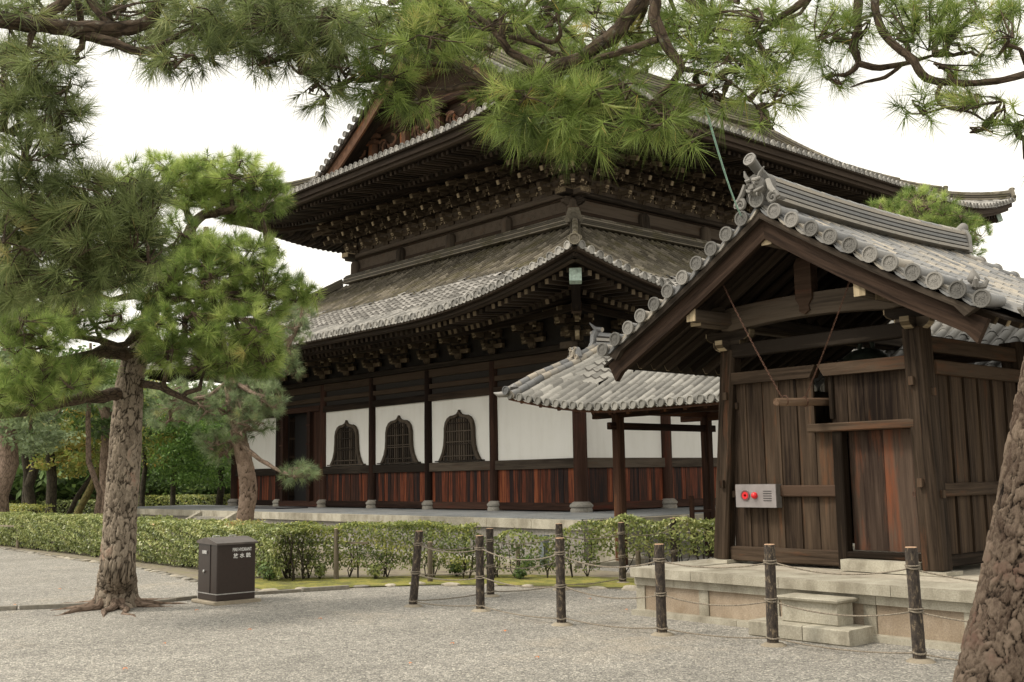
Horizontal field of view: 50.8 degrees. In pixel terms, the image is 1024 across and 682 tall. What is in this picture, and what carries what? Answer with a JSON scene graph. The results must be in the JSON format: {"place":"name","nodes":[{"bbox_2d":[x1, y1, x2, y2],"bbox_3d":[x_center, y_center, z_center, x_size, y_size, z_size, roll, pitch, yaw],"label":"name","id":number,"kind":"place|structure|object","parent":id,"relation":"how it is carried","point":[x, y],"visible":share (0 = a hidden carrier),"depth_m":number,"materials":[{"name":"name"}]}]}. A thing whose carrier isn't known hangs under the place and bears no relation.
{"place":"outdoors","nodes":[
{"label":"outdoors","id":0,"kind":"place"},
{"bbox_2d":[235,506,307,508],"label":"stone step","id":1,"kind":"structure","parent":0,"point":[269,507],"depth_m":32.99,"materials":[{"name":"grey stone"}]},
{"bbox_2d":[0,530,633,590],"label":"garden soil","id":2,"kind":"structure","parent":0,"point":[191,572],"depth_m":19.53,"materials":[{"name":"brown soil"}]},
{"bbox_2d":[0,519,23,548],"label":"wooden stake","id":3,"kind":"object","parent":2,"relation":"on","point":[17,543],"visible":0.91,"depth_m":27.56,"materials":[{"name":"brown wood"}]},
{"bbox_2d":[9,503,55,531],"bbox_3d":[-19.015,6.167,37.918,1.012,1.121,13.577,6,-10,-42],"label":"clipped hedge","id":4,"kind":"object","parent":2,"relation":"on","point":[19,506],"visible":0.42,"depth_m":33.64,"materials":[{"name":"green plant"}]},
{"bbox_2d":[20,411,60,510],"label":"tree","id":5,"kind":"object","parent":2,"relation":"on","point":[25,462],"visible":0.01,"depth_m":41.55,"materials":[{"name":"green plant"}]},
{"bbox_2d":[0,341,85,544],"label":"tree","id":6,"kind":"object","parent":2,"relation":"on","point":[11,445],"visible":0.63,"depth_m":29.63,"materials":[{"name":"green plant"}]},
{"bbox_2d":[21,427,75,513],"bbox_3d":[-17.474,4.948,39.965,2.808,4.233,5.020,3,-8,-28],"label":"tree","id":7,"kind":"object","parent":2,"relation":"on","point":[28,490],"visible":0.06,"depth_m":39.82,"materials":[{"name":"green plant"}]},
{"bbox_2d":[19,403,99,523],"bbox_3d":[-16.337,4.111,38.547,4.110,5.511,4.896,3,-8,-26],"label":"tree","id":8,"kind":"object","parent":2,"relation":"on","point":[51,487],"depth_m":38.22,"materials":[{"name":"green plant"}]},
{"bbox_2d":[15,343,147,530],"bbox_3d":[-13.900,3.067,33.150,4.999,6.120,3.865,2,-8,-22],"label":"tree","id":9,"kind":"object","parent":2,"relation":"on","point":[92,472],"visible":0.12,"depth_m":33.25,"materials":[{"name":"green wood"}]},
{"bbox_2d":[51,404,143,519],"bbox_3d":[-14.796,4.382,38.081,3.323,4.854,5.139,2,-8,-25],"label":"tree","id":10,"kind":"object","parent":2,"relation":"on","point":[88,492],"visible":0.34,"depth_m":37.53,"materials":[{"name":"green plant"}]},
{"bbox_2d":[57,358,163,525],"bbox_3d":[-13.850,3.486,36.406,4.252,6.166,5.036,5,-10,-41],"label":"tree","id":11,"kind":"object","parent":2,"relation":"on","point":[101,427],"visible":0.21,"depth_m":36.10,"materials":[{"name":"green plant"}]},
{"bbox_2d":[0,510,321,580],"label":"clipped hedge","id":12,"kind":"object","parent":2,"relation":"on","point":[52,532],"visible":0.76,"depth_m":21.09,"materials":[{"name":"green plant"}]},
{"bbox_2d":[142,227,322,535],"bbox_3d":[-5.967,1.012,22.892,3.775,7.144,3.582,1,-8,-16],"label":"pine tree","id":13,"kind":"object","parent":2,"relation":"on","point":[238,423],"visible":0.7,"depth_m":22.94,"materials":[{"name":"green plant"}]},
{"bbox_2d":[260,588,278,590],"bbox_3d":[-3.593,3.682,15.964,0.330,0.046,0.200,0,-7,-5],"label":"edging stone","id":14,"kind":"object","parent":2,"relation":"on","point":[268,589],"visible":0.68,"depth_m":15.91,"materials":[{"name":"beige stone"}]},
{"bbox_2d":[353,585,370,587],"bbox_3d":[-2.266,3.691,16.221,0.324,0.052,0.186,-1,-7,4],"label":"edging stone","id":15,"kind":"object","parent":2,"relation":"on","point":[361,586],"visible":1,"depth_m":16.16,"materials":[{"name":"beige stone"}]},
{"bbox_2d":[384,583,395,586],"bbox_3d":[-1.842,3.695,16.313,0.178,0.060,0.217,5,-10,-41],"label":"edging stone","id":16,"kind":"object","parent":2,"relation":"on","point":[390,585],"visible":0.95,"depth_m":16.26,"materials":[{"name":"beige stone"}]},
{"bbox_2d":[255,574,634,588],"bbox_3d":[-0.647,3.721,16.681,7.956,0.001,2.547,-2,-7,10],"label":"moss","id":17,"kind":"object","parent":2,"relation":"on","point":[289,583],"visible":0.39,"depth_m":16.83,"materials":[{"name":"green plant"}]},
{"bbox_2d":[255,558,284,579],"bbox_3d":[-3.919,3.694,17.483,0.463,0.400,0.452,5,-10,-41],"label":"shrub","id":18,"kind":"object","parent":17,"relation":"on","point":[263,566],"visible":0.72,"depth_m":17.38,"materials":[{"name":"green plant"}]},
{"bbox_2d":[314,562,326,578],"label":"shrub","id":19,"kind":"object","parent":17,"relation":"on","point":[319,571],"visible":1,"depth_m":17.55,"materials":[{"name":"green plant"}]},
{"bbox_2d":[279,528,368,578],"bbox_3d":[-3.104,3.481,17.645,1.606,0.828,0.084,-3,-8,16],"label":"wooden stake","id":20,"kind":"object","parent":17,"relation":"on","point":[336,556],"visible":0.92,"depth_m":17.55,"materials":[{"name":"brown wood"}]},
{"bbox_2d":[267,519,481,577],"bbox_3d":[-2.209,3.418,17.753,3.709,0.967,0.816,-2,-7,10],"label":"clipped hedge","id":21,"kind":"object","parent":17,"relation":"on","point":[406,525],"visible":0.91,"depth_m":17.54,"materials":[{"name":"green plant"}]},
{"bbox_2d":[367,562,384,578],"bbox_3d":[-2.206,3.717,17.433,0.269,0.286,0.281,5,-10,-41],"label":"shrub","id":22,"kind":"object","parent":17,"relation":"on","point":[373,569],"visible":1,"depth_m":17.41,"materials":[{"name":"green plant"}]},
{"bbox_2d":[427,541,432,581],"bbox_3d":[-1.282,3.456,16.881,0.084,0.628,0.080,5,-10,-41],"label":"wooden stake","id":23,"kind":"object","parent":17,"relation":"on","point":[429,560],"visible":0.86,"depth_m":16.86,"materials":[{"name":"brown wood"}]},
{"bbox_2d":[446,558,468,575],"bbox_3d":[-0.901,3.707,17.648,0.386,0.318,0.386,-2,-7,10],"label":"shrub","id":24,"kind":"object","parent":17,"relation":"on","point":[455,570],"visible":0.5,"depth_m":17.59,"materials":[{"name":"green plant"}]},
{"bbox_2d":[512,567,526,578],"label":"shrub","id":25,"kind":"object","parent":17,"relation":"on","point":[519,574],"visible":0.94,"depth_m":16.98,"materials":[{"name":"green plant"}]},
{"bbox_2d":[463,518,600,577],"bbox_3d":[0.304,3.336,17.332,2.260,0.946,0.710,-2,-7,12],"label":"clipped hedge","id":26,"kind":"object","parent":17,"relation":"on","point":[578,524],"visible":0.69,"depth_m":17.14,"materials":[{"name":"green plant"}]},
{"bbox_2d":[617,522,629,582],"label":"fence post","id":27,"kind":"object","parent":17,"relation":"on","point":[621,549],"visible":0.86,"depth_m":16.21,"materials":[{"name":"brown wood"}]},
{"bbox_2d":[411,549,966,621],"bbox_3d":[1.338,2.750,12.207,4.514,0.131,9.137,1,-7,-12],"label":"fence rope","id":28,"kind":"object","parent":27,"relation":"attached to","point":[765,598],"visible":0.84,"depth_m":11.13,"materials":[{"name":"beige fabric"}]},
{"bbox_2d":[635,551,640,566],"bbox_3d":[1.931,3.440,16.491,0.084,0.458,0.080,5,-10,-41],"label":"wooden stake","id":29,"kind":"object","parent":17,"relation":"on","point":[638,557],"visible":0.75,"depth_m":16.48,"materials":[{"name":"brown wood"}]},
{"bbox_2d":[515,545,520,567],"bbox_3d":[0.100,3.626,17.926,0.084,0.508,0.080,5,-10,-41],"label":"wooden stake","id":30,"kind":"object","parent":2,"relation":"on","point":[517,552],"visible":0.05,"depth_m":17.91,"materials":[{"name":"brown wood"}]},
{"bbox_2d":[521,554,536,569],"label":"shrub","id":31,"kind":"object","parent":2,"relation":"on","point":[527,561],"visible":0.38,"depth_m":18.62,"materials":[{"name":"green plant"}]},
{"bbox_2d":[588,513,714,571],"bbox_3d":[2.345,3.241,17.204,2.276,1.033,0.609,-2,-7,6],"label":"clipped hedge","id":32,"kind":"object","parent":2,"relation":"on","point":[689,521],"visible":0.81,"depth_m":17.06,"materials":[{"name":"green plant"}]},
{"bbox_2d":[670,518,677,561],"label":"fence post","id":33,"kind":"object","parent":2,"relation":"on","point":[674,557],"visible":0.51,"depth_m":17.00,"materials":[{"name":"brown wood"}]},
{"bbox_2d":[0,513,960,681],"bbox_3d":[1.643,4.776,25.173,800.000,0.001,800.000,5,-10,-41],"label":"ground","id":34,"kind":"structure","parent":0,"point":[377,634],"depth_m":10.69,"materials":[{"name":"grey gravel"}]},
{"bbox_2d":[26,437,100,524],"bbox_3d":[-16.057,5.191,39.642,3.145,3.678,4.043,2,-8,-21],"label":"tree","id":35,"kind":"object","parent":34,"relation":"on","point":[39,465],"visible":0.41,"depth_m":38.91,"materials":[{"name":"green plant"}]},
{"bbox_2d":[9,498,151,514],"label":"clipped hedge","id":36,"kind":"object","parent":34,"relation":"on","point":[64,501],"visible":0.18,"depth_m":49.58,"materials":[{"name":"green plant"}]},
{"bbox_2d":[8,489,227,512],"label":"hedge","id":37,"kind":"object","parent":34,"relation":"on","point":[11,497],"depth_m":55.84,"materials":[{"name":"green plant"}]},
{"bbox_2d":[10,339,230,504],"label":"distant wood","id":38,"kind":"object","parent":34,"relation":"on","point":[66,486],"visible":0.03,"depth_m":51.43,"materials":[{"name":"green plant"}]},
{"bbox_2d":[87,493,229,512],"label":"clipped hedge","id":39,"kind":"object","parent":34,"relation":"on","point":[178,496],"visible":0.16,"depth_m":48.70,"materials":[{"name":"green plant"}]},
{"bbox_2d":[139,379,181,505],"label":"tree","id":40,"kind":"object","parent":34,"relation":"on","point":[144,455],"visible":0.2,"depth_m":44.87,"materials":[{"name":"green leaves"},{"name":"dark wood bark"}]},
{"bbox_2d":[0,141,329,617],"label":"pine tree","id":41,"kind":"object","parent":34,"relation":"on","point":[209,321],"visible":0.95,"depth_m":13.77,"materials":[{"name":"green plant"}]},
{"bbox_2d":[139,449,208,505],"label":"tree","id":42,"kind":"object","parent":34,"relation":"on","point":[151,486],"visible":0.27,"depth_m":50.86,"materials":[{"name":"green plant"}]},
{"bbox_2d":[0,585,348,609],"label":"kerb","id":43,"kind":"structure","parent":34,"relation":"on","point":[63,605],"depth_m":14.77,"materials":[{"name":"grey stone"}]},
{"bbox_2d":[181,577,192,580],"bbox_3d":[-5.407,3.963,17.974,0.222,0.063,0.269,5,-10,-41],"label":"edging stone","id":44,"kind":"object","parent":34,"relation":"on","point":[186,578],"visible":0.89,"depth_m":17.89,"materials":[{"name":"beige stone"}]},
{"bbox_2d":[145,381,229,505],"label":"tree","id":45,"kind":"object","parent":34,"relation":"on","point":[178,451],"visible":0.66,"depth_m":43.66,"materials":[{"name":"green plant"}]},
{"bbox_2d":[0,0,400,332],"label":"pine tree","id":46,"kind":"object","parent":34,"relation":"on","point":[68,223],"visible":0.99,"depth_m":5.68,"materials":[{"name":"green plant"}]},
{"bbox_2d":[179,398,230,504],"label":"tree","id":47,"kind":"object","parent":34,"relation":"on","point":[221,485],"visible":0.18,"depth_m":46.61,"materials":[{"name":"green plant"}]},
{"bbox_2d":[191,535,260,605],"bbox_3d":[-3.865,3.081,14.618,0.680,0.887,0.680,5,-10,-41],"label":"hydrant cabinet","id":48,"kind":"object","parent":34,"relation":"on","point":[226,570],"visible":1,"depth_m":14.41,"materials":[{"name":"brown metal"}]},
{"bbox_2d":[42,527,644,568],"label":"drip kerb","id":49,"kind":"structure","parent":34,"relation":"on","point":[612,563],"depth_m":19.82,"materials":[{"name":"stone"}]},
{"bbox_2d":[404,531,422,607],"bbox_3d":[-1.260,2.907,13.752,0.255,0.960,0.260,5,-10,-41],"label":"fence post","id":50,"kind":"object","parent":34,"relation":"on","point":[416,563],"visible":0.97,"depth_m":13.72,"materials":[{"name":"brown wood"}]},
{"bbox_2d":[408,578,957,660],"bbox_3d":[1.329,3.076,12.162,4.542,0.068,9.136,1,-7,-12],"label":"fence rope","id":51,"kind":"object","parent":50,"relation":"attached to","point":[778,638],"visible":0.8,"depth_m":11.05,"materials":[{"name":"grey fabric"}]},
{"bbox_2d":[413,527,978,581],"bbox_3d":[1.348,2.412,12.253,4.482,0.172,9.137,1,-7,-12],"label":"fence rope","id":52,"kind":"object","parent":50,"relation":"attached to","point":[763,563],"visible":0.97,"depth_m":11.15,"materials":[{"name":"beige fabric"}]},
{"bbox_2d":[441,582,459,585],"bbox_3d":[-0.916,3.666,16.237,0.323,0.075,0.195,-2,-7,8],"label":"edging stone","id":53,"kind":"object","parent":34,"relation":"on","point":[450,584],"visible":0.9,"depth_m":16.18,"materials":[{"name":"beige stone"}]},
{"bbox_2d":[472,535,490,611],"bbox_3d":[-0.384,2.838,13.167,0.255,0.921,0.260,5,-10,-41],"label":"fence post","id":54,"kind":"object","parent":34,"relation":"on","point":[480,592],"visible":0.98,"depth_m":13.13,"materials":[{"name":"brown wood"}]},
{"bbox_2d":[485,528,499,596],"bbox_3d":[-0.292,3.034,14.765,0.255,0.931,0.260,5,-10,-41],"label":"fence post","id":55,"kind":"object","parent":34,"relation":"on","point":[490,557],"visible":0.93,"depth_m":14.73,"materials":[{"name":"brown wood"}]},
{"bbox_2d":[553,523,568,590],"bbox_3d":[0.689,3.097,15.463,0.255,0.951,0.260,5,-10,-41],"label":"fence post","id":56,"kind":"object","parent":34,"relation":"on","point":[558,528],"visible":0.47,"depth_m":15.48,"materials":[{"name":"brown wood"}]},
{"bbox_2d":[551,538,572,626],"bbox_3d":[0.538,2.636,11.810,0.255,0.951,0.260,5,-10,-41],"label":"fence post","id":57,"kind":"object","parent":34,"relation":"on","point":[560,580],"visible":0.98,"depth_m":11.78,"materials":[{"name":"brown wood"}]},
{"bbox_2d":[110,0,1015,560],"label":"temple hall","id":58,"kind":"structure","parent":34,"relation":"on","point":[476,278],"depth_m":30.81,"materials":[{"name":"wood"}]},
{"bbox_2d":[278,405,319,506],"bbox_3d":[-6.429,3.792,35.396,1.480,3.180,2.600,5,-10,-41],"label":"doorway","id":59,"kind":"structure","parent":58,"relation":"in","point":[287,423],"depth_m":35.00,"materials":[{"name":"red wood"}]},
{"bbox_2d":[327,420,365,465],"bbox_3d":[-5.069,3.109,32.964,0.120,1.380,2.000,5,-10,-41],"label":"window","id":60,"kind":"structure","parent":58,"relation":"in","point":[346,452],"depth_m":32.96,"materials":[{"name":"brown wood"}]},
{"bbox_2d":[377,415,420,463],"bbox_3d":[-3.250,2.819,30.908,0.120,1.380,2.000,5,-10,-41],"label":"window","id":61,"kind":"structure","parent":58,"relation":"in","point":[399,447],"depth_m":30.90,"materials":[{"name":"brown wood"}]},
{"bbox_2d":[435,410,484,461],"bbox_3d":[-1.418,2.527,28.837,0.120,1.380,2.000,5,-10,-41],"label":"window","id":62,"kind":"structure","parent":58,"relation":"in","point":[459,437],"depth_m":28.83,"materials":[{"name":"brown wood"}]},
{"bbox_2d":[587,586,607,589],"bbox_3d":[1.225,3.541,15.471,0.316,0.052,0.187,-3,-8,19],"label":"edging stone","id":63,"kind":"object","parent":34,"relation":"on","point":[597,587],"visible":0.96,"depth_m":15.43,"materials":[{"name":"beige stone"}]},
{"bbox_2d":[622,585,635,590],"bbox_3d":[1.694,3.488,15.216,0.189,0.099,0.300,5,-10,-41],"label":"edging stone","id":64,"kind":"object","parent":34,"relation":"on","point":[629,587],"visible":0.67,"depth_m":15.17,"materials":[{"name":"beige stone"}]},
{"bbox_2d":[651,544,674,636],"bbox_3d":[1.516,2.528,10.958,0.255,0.921,0.260,5,-10,-41],"label":"fence post","id":65,"kind":"object","parent":34,"relation":"on","point":[661,615],"visible":0.97,"depth_m":10.92,"materials":[{"name":"brown wood"}]},
{"bbox_2d":[314,0,1023,681],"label":"pine tree","id":66,"kind":"object","parent":34,"relation":"on","point":[992,644],"visible":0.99,"depth_m":5.98,"materials":[{"name":"green plant"}]},
{"bbox_2d":[494,320,1023,564],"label":"covered walkway","id":67,"kind":"structure","parent":34,"relation":"on","point":[577,379],"depth_m":19.69,"materials":[{"name":"tile"}]},
{"bbox_2d":[761,544,786,646],"bbox_3d":[2.449,2.398,10.177,0.255,0.951,0.260,5,-10,-41],"label":"fence post","id":68,"kind":"object","parent":34,"relation":"on","point":[771,593],"visible":0.98,"depth_m":10.14,"materials":[{"name":"brown wood"}]},
{"bbox_2d":[597,153,1023,651],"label":"bell tower","id":69,"kind":"structure","parent":34,"relation":"on","point":[784,262],"depth_m":12.13,"materials":[{"name":"wood"}]},
{"bbox_2d":[692,59,741,215],"bbox_3d":[1.837,-1.552,9.337,0.014,0.449,5.935,-3,-7,15],"label":"support cord","id":70,"kind":"object","parent":69,"relation":"attached to","point":[713,135],"visible":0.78,"depth_m":8.90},
{"bbox_2d":[735,484,781,507],"bbox_3d":[2.908,1.836,12.797,0.155,0.275,0.580,5,-10,-41],"label":"alarm panel","id":71,"kind":"object","parent":69,"relation":"attached to","point":[758,496],"visible":1,"depth_m":12.74,"materials":[{"name":"white plastic"}]},
{"bbox_2d":[722,282,849,406],"bbox_3d":[3.415,-0.053,12.065,1.644,1.563,1.512,0,-7,-11],"label":"striker log","id":72,"kind":"object","parent":69,"relation":"hanging from","point":[802,401],"visible":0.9,"depth_m":12.03,"materials":[{"name":"brown wood"}]},
{"bbox_2d":[843,342,889,437],"bbox_3d":[4.361,0.550,13.203,0.750,1.248,0.750,5,-10,-41],"label":"temple bell","id":73,"kind":"object","parent":69,"relation":"hanging from","point":[860,353],"visible":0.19,"depth_m":13.07,"materials":[{"name":"black metal"}]},
{"bbox_2d":[848,429,920,552],"bbox_3d":[4.068,1.622,11.733,0.136,1.310,0.840,5,-10,-41],"label":"door","id":74,"kind":"structure","parent":69,"relation":"in","point":[885,516],"depth_m":11.75,"materials":[{"name":"brown wood"}]},
{"bbox_2d":[748,592,874,646],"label":"stone step block","id":75,"kind":"structure","parent":34,"relation":"on","point":[794,624],"depth_m":10.35,"materials":[{"name":"stone"}]},
{"bbox_2d":[905,546,935,663],"bbox_3d":[3.453,2.247,9.194,0.255,0.971,0.260,5,-10,-41],"label":"fence post","id":76,"kind":"object","parent":34,"relation":"on","point":[916,619],"visible":0.98,"depth_m":9.16,"materials":[{"name":"brown wood"}]},
{"bbox_2d":[864,182,995,256],"bbox_3d":[8.475,0.368,21.479,2.582,7.624,2.204,-4,-8,21],"label":"pine tree","id":77,"kind":"object","parent":34,"relation":"on","point":[933,212],"visible":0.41,"depth_m":21.45,"materials":[{"name":"green plant"}]},
{"bbox_2d":[0,0,1023,433],"label":"sky","id":78,"kind":"structure","parent":0,"point":[219,116],"materials":[{"name":"white"}]},
{"bbox_2d":[539,535,549,566],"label":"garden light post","id":79,"kind":"object","parent":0,"point":[542,549],"visible":0.4,"depth_m":19.29,"materials":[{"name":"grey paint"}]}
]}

